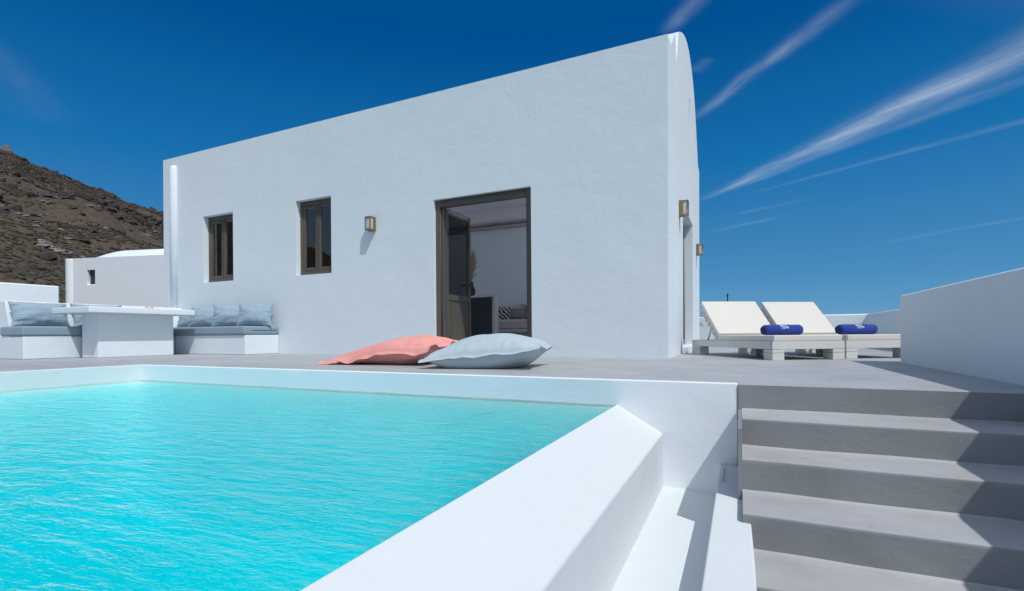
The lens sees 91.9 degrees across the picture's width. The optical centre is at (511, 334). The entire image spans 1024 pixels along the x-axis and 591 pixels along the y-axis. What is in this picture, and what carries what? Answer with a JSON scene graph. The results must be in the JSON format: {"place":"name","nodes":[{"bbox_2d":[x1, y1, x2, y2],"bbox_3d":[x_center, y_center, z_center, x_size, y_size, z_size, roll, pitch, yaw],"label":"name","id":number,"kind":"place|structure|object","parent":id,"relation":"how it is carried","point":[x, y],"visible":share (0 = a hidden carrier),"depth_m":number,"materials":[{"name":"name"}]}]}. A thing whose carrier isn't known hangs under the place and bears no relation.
{"place":"outdoors","nodes":[
{"label":"outdoors","id":0,"kind":"place"},
{"bbox_2d":[0,156,163,302],"bbox_3d":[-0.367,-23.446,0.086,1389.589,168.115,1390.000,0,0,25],"label":"hillside","id":1,"kind":"structure","parent":0,"point":[60,209],"depth_m":75.72,"materials":[{"name":"brown soil"}]},
{"bbox_2d":[0,145,12,151],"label":"ruined wall","id":2,"kind":"structure","parent":1,"relation":"on","point":[6,148],"depth_m":225.54,"materials":[{"name":"beige stone"}]},
{"bbox_2d":[0,282,58,302],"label":"boundary wall","id":3,"kind":"structure","parent":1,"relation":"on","point":[25,292],"depth_m":9.93,"materials":[{"name":"white paint"}]},
{"bbox_2d":[0,167,161,257],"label":"pale stones","id":4,"kind":"object","parent":1,"relation":"on","point":[54,249],"visible":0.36,"depth_m":58.22,"materials":[{"name":"grey stone"}]},
{"bbox_2d":[0,149,163,270],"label":"rocks","id":5,"kind":"object","parent":1,"relation":"on","point":[110,205],"visible":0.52,"depth_m":95.54,"materials":[{"name":"brown stone"}]},
{"bbox_2d":[0,154,163,302],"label":"scrub","id":6,"kind":"object","parent":1,"relation":"on","point":[62,233],"visible":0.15,"depth_m":63.02,"materials":[{"name":"brown plant"}]},
{"bbox_2d":[65,249,163,306],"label":"neighbouring house","id":7,"kind":"structure","parent":1,"relation":"on","point":[130,278],"depth_m":18.18,"materials":[{"name":"white paint"}]},
{"bbox_2d":[90,270,94,283],"bbox_3d":[-15.598,-2.120,18.499,0.330,0.530,0.040,0,0,10],"label":"window","id":8,"kind":"structure","parent":7,"relation":"in","point":[92,273],"depth_m":18.49,"materials":[{"name":"grey glass"}]},
{"bbox_2d":[163,32,698,357],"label":"white house","id":9,"kind":"structure","parent":0,"point":[553,193],"depth_m":7.55,"materials":[{"name":"paint"}]},
{"bbox_2d":[208,214,232,281],"bbox_3d":[-5.582,-1.656,9.620,0.867,1.303,0.074,0,0,25],"label":"window","id":10,"kind":"structure","parent":9,"relation":"in","point":[220,227],"depth_m":9.65,"materials":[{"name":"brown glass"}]},
{"bbox_2d":[300,198,331,274],"bbox_3d":[-3.345,-1.675,8.579,0.818,1.308,0.074,0,0,25],"label":"window","id":11,"kind":"structure","parent":9,"relation":"in","point":[315,215],"depth_m":8.59,"materials":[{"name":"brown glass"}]},
{"bbox_2d":[365,216,375,231],"bbox_3d":[-2.251,-1.756,7.863,0.124,0.224,0.132,0,0,25],"label":"wall lamp","id":12,"kind":"object","parent":9,"relation":"attached to","point":[370,223],"visible":1,"depth_m":7.83,"materials":[{"name":"brown metal"}]},
{"bbox_2d":[435,187,531,340],"bbox_3d":[-0.250,-0.858,7.552,1.588,2.350,0.865,0,0,25],"label":"door","id":13,"kind":"structure","parent":9,"relation":"in","point":[453,234],"depth_m":7.56,"materials":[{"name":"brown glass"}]},
{"bbox_2d":[471,295,498,335],"bbox_3d":[-1.070,-0.248,10.527,1.652,1.106,0.190,0,0,25],"label":"kitchen counter","id":14,"kind":"object","parent":9,"relation":"on","point":[484,314],"visible":0.38,"depth_m":10.21,"materials":[{"name":"black"}]},
{"bbox_2d":[471,249,480,295],"bbox_3d":[-0.842,-1.300,10.422,0.445,1.000,0.246,0,0,25],"label":"vase","id":15,"kind":"object","parent":14,"relation":"on","point":[473,263],"visible":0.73,"depth_m":10.38,"materials":[{"name":"black ceramic"}]},
{"bbox_2d":[498,319,526,335],"bbox_3d":[0.707,-0.027,11.323,3.010,0.637,0.720,0,0,25],"label":"sofa","id":16,"kind":"object","parent":9,"relation":"on","point":[516,326],"depth_m":11.29,"materials":[{"name":"fabric"}]},
{"bbox_2d":[498,307,511,319],"bbox_3d":[-0.222,-0.492,11.786,0.422,0.320,0.193,0,0,18],"label":"pillow","id":17,"kind":"object","parent":16,"relation":"on","point":[503,313],"visible":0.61,"depth_m":11.72,"materials":[{"name":"fabric"}]},
{"bbox_2d":[498,304,518,308],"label":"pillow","id":18,"kind":"object","parent":16,"relation":"on","point":[514,305],"visible":0.19,"depth_m":11.93,"materials":[{"name":"fabric"}]},
{"bbox_2d":[510,308,525,318],"bbox_3d":[0.104,-0.477,11.695,0.501,0.288,0.177,0,0,31],"label":"pillow","id":19,"kind":"object","parent":16,"relation":"on","point":[517,313],"visible":0.75,"depth_m":11.61,"materials":[{"name":"beige fabric"}]},
{"bbox_2d":[679,199,688,216],"bbox_3d":[2.469,-1.809,7.114,0.132,0.224,0.124,0,0,25],"label":"wall lamp","id":20,"kind":"object","parent":9,"relation":"attached to","point":[683,208],"visible":1,"depth_m":7.07,"materials":[{"name":"brown metal"}]},
{"bbox_2d":[683,225,684,344],"bbox_3d":[2.827,-0.912,8.460,0.070,2.207,1.700,0,0,25],"label":"door","id":21,"kind":"structure","parent":9,"relation":"in","point":[683,225],"depth_m":9.14,"materials":[{"name":"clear glass"}]},
{"bbox_2d":[696,244,702,255],"bbox_3d":[3.746,-1.689,9.884,0.132,0.224,0.124,0,0,25],"label":"wall lamp","id":22,"kind":"object","parent":9,"relation":"attached to","point":[699,249],"visible":0.99,"depth_m":9.84,"materials":[{"name":"brown metal"}]},
{"bbox_2d":[0,346,1023,393],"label":"deck","id":23,"kind":"structure","parent":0,"point":[875,368],"depth_m":4.49,"materials":[{"name":"grey concrete"}]},
{"bbox_2d":[52,306,194,357],"bbox_3d":[-6.242,-0.024,8.044,1.030,0.765,1.530,0,0,25],"label":"outdoor table","id":24,"kind":"object","parent":23,"relation":"on","point":[108,332],"visible":1,"depth_m":7.75,"materials":[{"name":"white paint"}]},
{"bbox_2d":[0,301,278,359],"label":"built in bench","id":25,"kind":"object","parent":23,"relation":"on","point":[31,347],"visible":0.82,"depth_m":8.21,"materials":[{"name":"white paint"}]},
{"bbox_2d":[0,326,81,335],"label":"seat cushion","id":26,"kind":"object","parent":25,"relation":"on","point":[41,331],"visible":0.49,"depth_m":7.28,"materials":[{"name":"grey fabric"}]},
{"bbox_2d":[7,301,69,325],"bbox_3d":[-7.402,-0.306,7.766,0.304,0.396,0.744,0,0,25],"label":"pillow","id":27,"kind":"object","parent":26,"relation":"on","point":[30,314],"visible":0.83,"depth_m":7.63,"materials":[{"name":"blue fabric"}]},
{"bbox_2d":[70,303,121,326],"bbox_3d":[-7.067,-0.312,8.452,0.299,0.401,0.743,0,0,25],"label":"pillow","id":28,"kind":"object","parent":26,"relation":"on","point":[77,320],"visible":0.19,"depth_m":8.16,"materials":[{"name":"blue fabric"}]},
{"bbox_2d":[173,326,277,334],"bbox_3d":[-5.425,-0.058,9.008,2.529,0.144,0.685,0,0,25],"label":"seat cushion","id":29,"kind":"object","parent":25,"relation":"on","point":[245,330],"visible":0.77,"depth_m":8.50,"materials":[{"name":"grey fabric"}]},
{"bbox_2d":[177,316,190,326],"bbox_3d":[-6.190,-0.296,9.569,0.745,0.354,0.211,0,0,25],"label":"pillow","id":30,"kind":"object","parent":29,"relation":"on","point":[183,321],"visible":0.23,"depth_m":9.53,"materials":[{"name":"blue fabric"}]},
{"bbox_2d":[188,307,213,326],"bbox_3d":[-5.693,-0.314,9.217,0.560,0.385,0.323,0,0,-11],"label":"pillow","id":31,"kind":"object","parent":29,"relation":"on","point":[202,317],"visible":0.59,"depth_m":9.09,"materials":[{"name":"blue fabric"}]},
{"bbox_2d":[211,304,238,326],"bbox_3d":[-5.077,-0.332,8.900,0.560,0.412,0.334,0,0,-15],"label":"pillow","id":32,"kind":"object","parent":29,"relation":"on","point":[225,315],"visible":0.61,"depth_m":8.78,"materials":[{"name":"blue fabric"}]},
{"bbox_2d":[236,303,273,325],"bbox_3d":[-4.471,-0.339,8.619,0.570,0.415,0.342,0,0,-12],"label":"pillow","id":33,"kind":"object","parent":29,"relation":"on","point":[257,314],"visible":0.98,"depth_m":8.52,"materials":[{"name":"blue fabric"}]},
{"bbox_2d":[0,364,737,590],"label":"swimming pool","id":34,"kind":"structure","parent":23,"relation":"in","point":[567,510],"depth_m":3.81,"materials":[{"name":"teal liquid"}]},
{"bbox_2d":[0,380,613,590],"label":"water","id":35,"kind":"structure","parent":34,"relation":"in","point":[77,390],"depth_m":2.72,"materials":[{"name":"teal liquid"}]},
{"bbox_2d":[317,335,457,363],"bbox_3d":[-1.294,0.162,5.507,1.360,0.310,0.920,0,0,21],"label":"floor cushion","id":36,"kind":"object","parent":23,"relation":"on","point":[415,349],"visible":0.84,"depth_m":5.14,"materials":[{"name":"pink fabric"}]},
{"bbox_2d":[418,333,555,368],"bbox_3d":[-0.204,0.150,4.741,1.120,0.318,0.840,0,0,16],"label":"floor cushion","id":37,"kind":"object","parent":23,"relation":"on","point":[502,350],"visible":1,"depth_m":4.42,"materials":[{"name":"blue fabric"}]},
{"bbox_2d":[701,464,756,590],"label":"kerb","id":38,"kind":"structure","parent":23,"relation":"attached to","point":[730,563],"depth_m":1.86,"materials":[{"name":"white paint"}]},
{"bbox_2d":[692,301,844,359],"bbox_3d":[3.186,-0.093,6.423,0.865,0.757,1.906,0,0,-6],"label":"sun lounger","id":39,"kind":"object","parent":23,"relation":"on","point":[736,324],"visible":0.96,"depth_m":6.63,"materials":[{"name":"beige wood"}]},
{"bbox_2d":[760,324,802,334],"bbox_3d":[3.212,-0.052,5.888,0.479,0.128,0.140,0,0,-6],"label":"rolled towel","id":40,"kind":"object","parent":39,"relation":"on","point":[785,329],"visible":0.97,"depth_m":5.84,"materials":[{"name":"blue fabric"}]},
{"bbox_2d":[699,309,899,339],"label":"parapet wall","id":41,"kind":"structure","parent":23,"relation":"on","point":[886,322],"depth_m":10.68,"materials":[{"name":"white paint"}]},
{"bbox_2d":[760,302,900,358],"bbox_3d":[4.149,-0.101,6.632,0.865,0.757,1.906,0,0,-5],"label":"sun lounger","id":42,"kind":"object","parent":23,"relation":"on","point":[810,318],"visible":0.55,"depth_m":6.97,"materials":[{"name":"beige fabric"}]},
{"bbox_2d":[835,324,877,334],"bbox_3d":[4.161,-0.059,5.976,0.479,0.128,0.140,0,0,-6],"label":"rolled towel","id":43,"kind":"object","parent":42,"relation":"on","point":[844,329],"visible":0.96,"depth_m":5.92,"materials":[{"name":"blue fabric"}]},
{"bbox_2d":[738,385,1023,590],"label":"outdoor stairs","id":44,"kind":"structure","parent":23,"relation":"attached to","point":[849,489],"depth_m":2.15,"materials":[{"name":"grey concrete"}]},
{"bbox_2d":[900,267,1023,385],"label":"wall","id":45,"kind":"structure","parent":23,"relation":"on","point":[974,327],"depth_m":3.40,"materials":[{"name":"white paint"}]},
{"bbox_2d":[0,0,1023,316],"label":"sky","id":46,"kind":"structure","parent":0,"point":[855,156],"materials":[{"name":"blue"}]},
{"bbox_2d":[612,487,715,590],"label":"channel floor","id":47,"kind":"structure","parent":0,"point":[669,551],"depth_m":2.27,"materials":[{"name":"white paint"}]}
]}

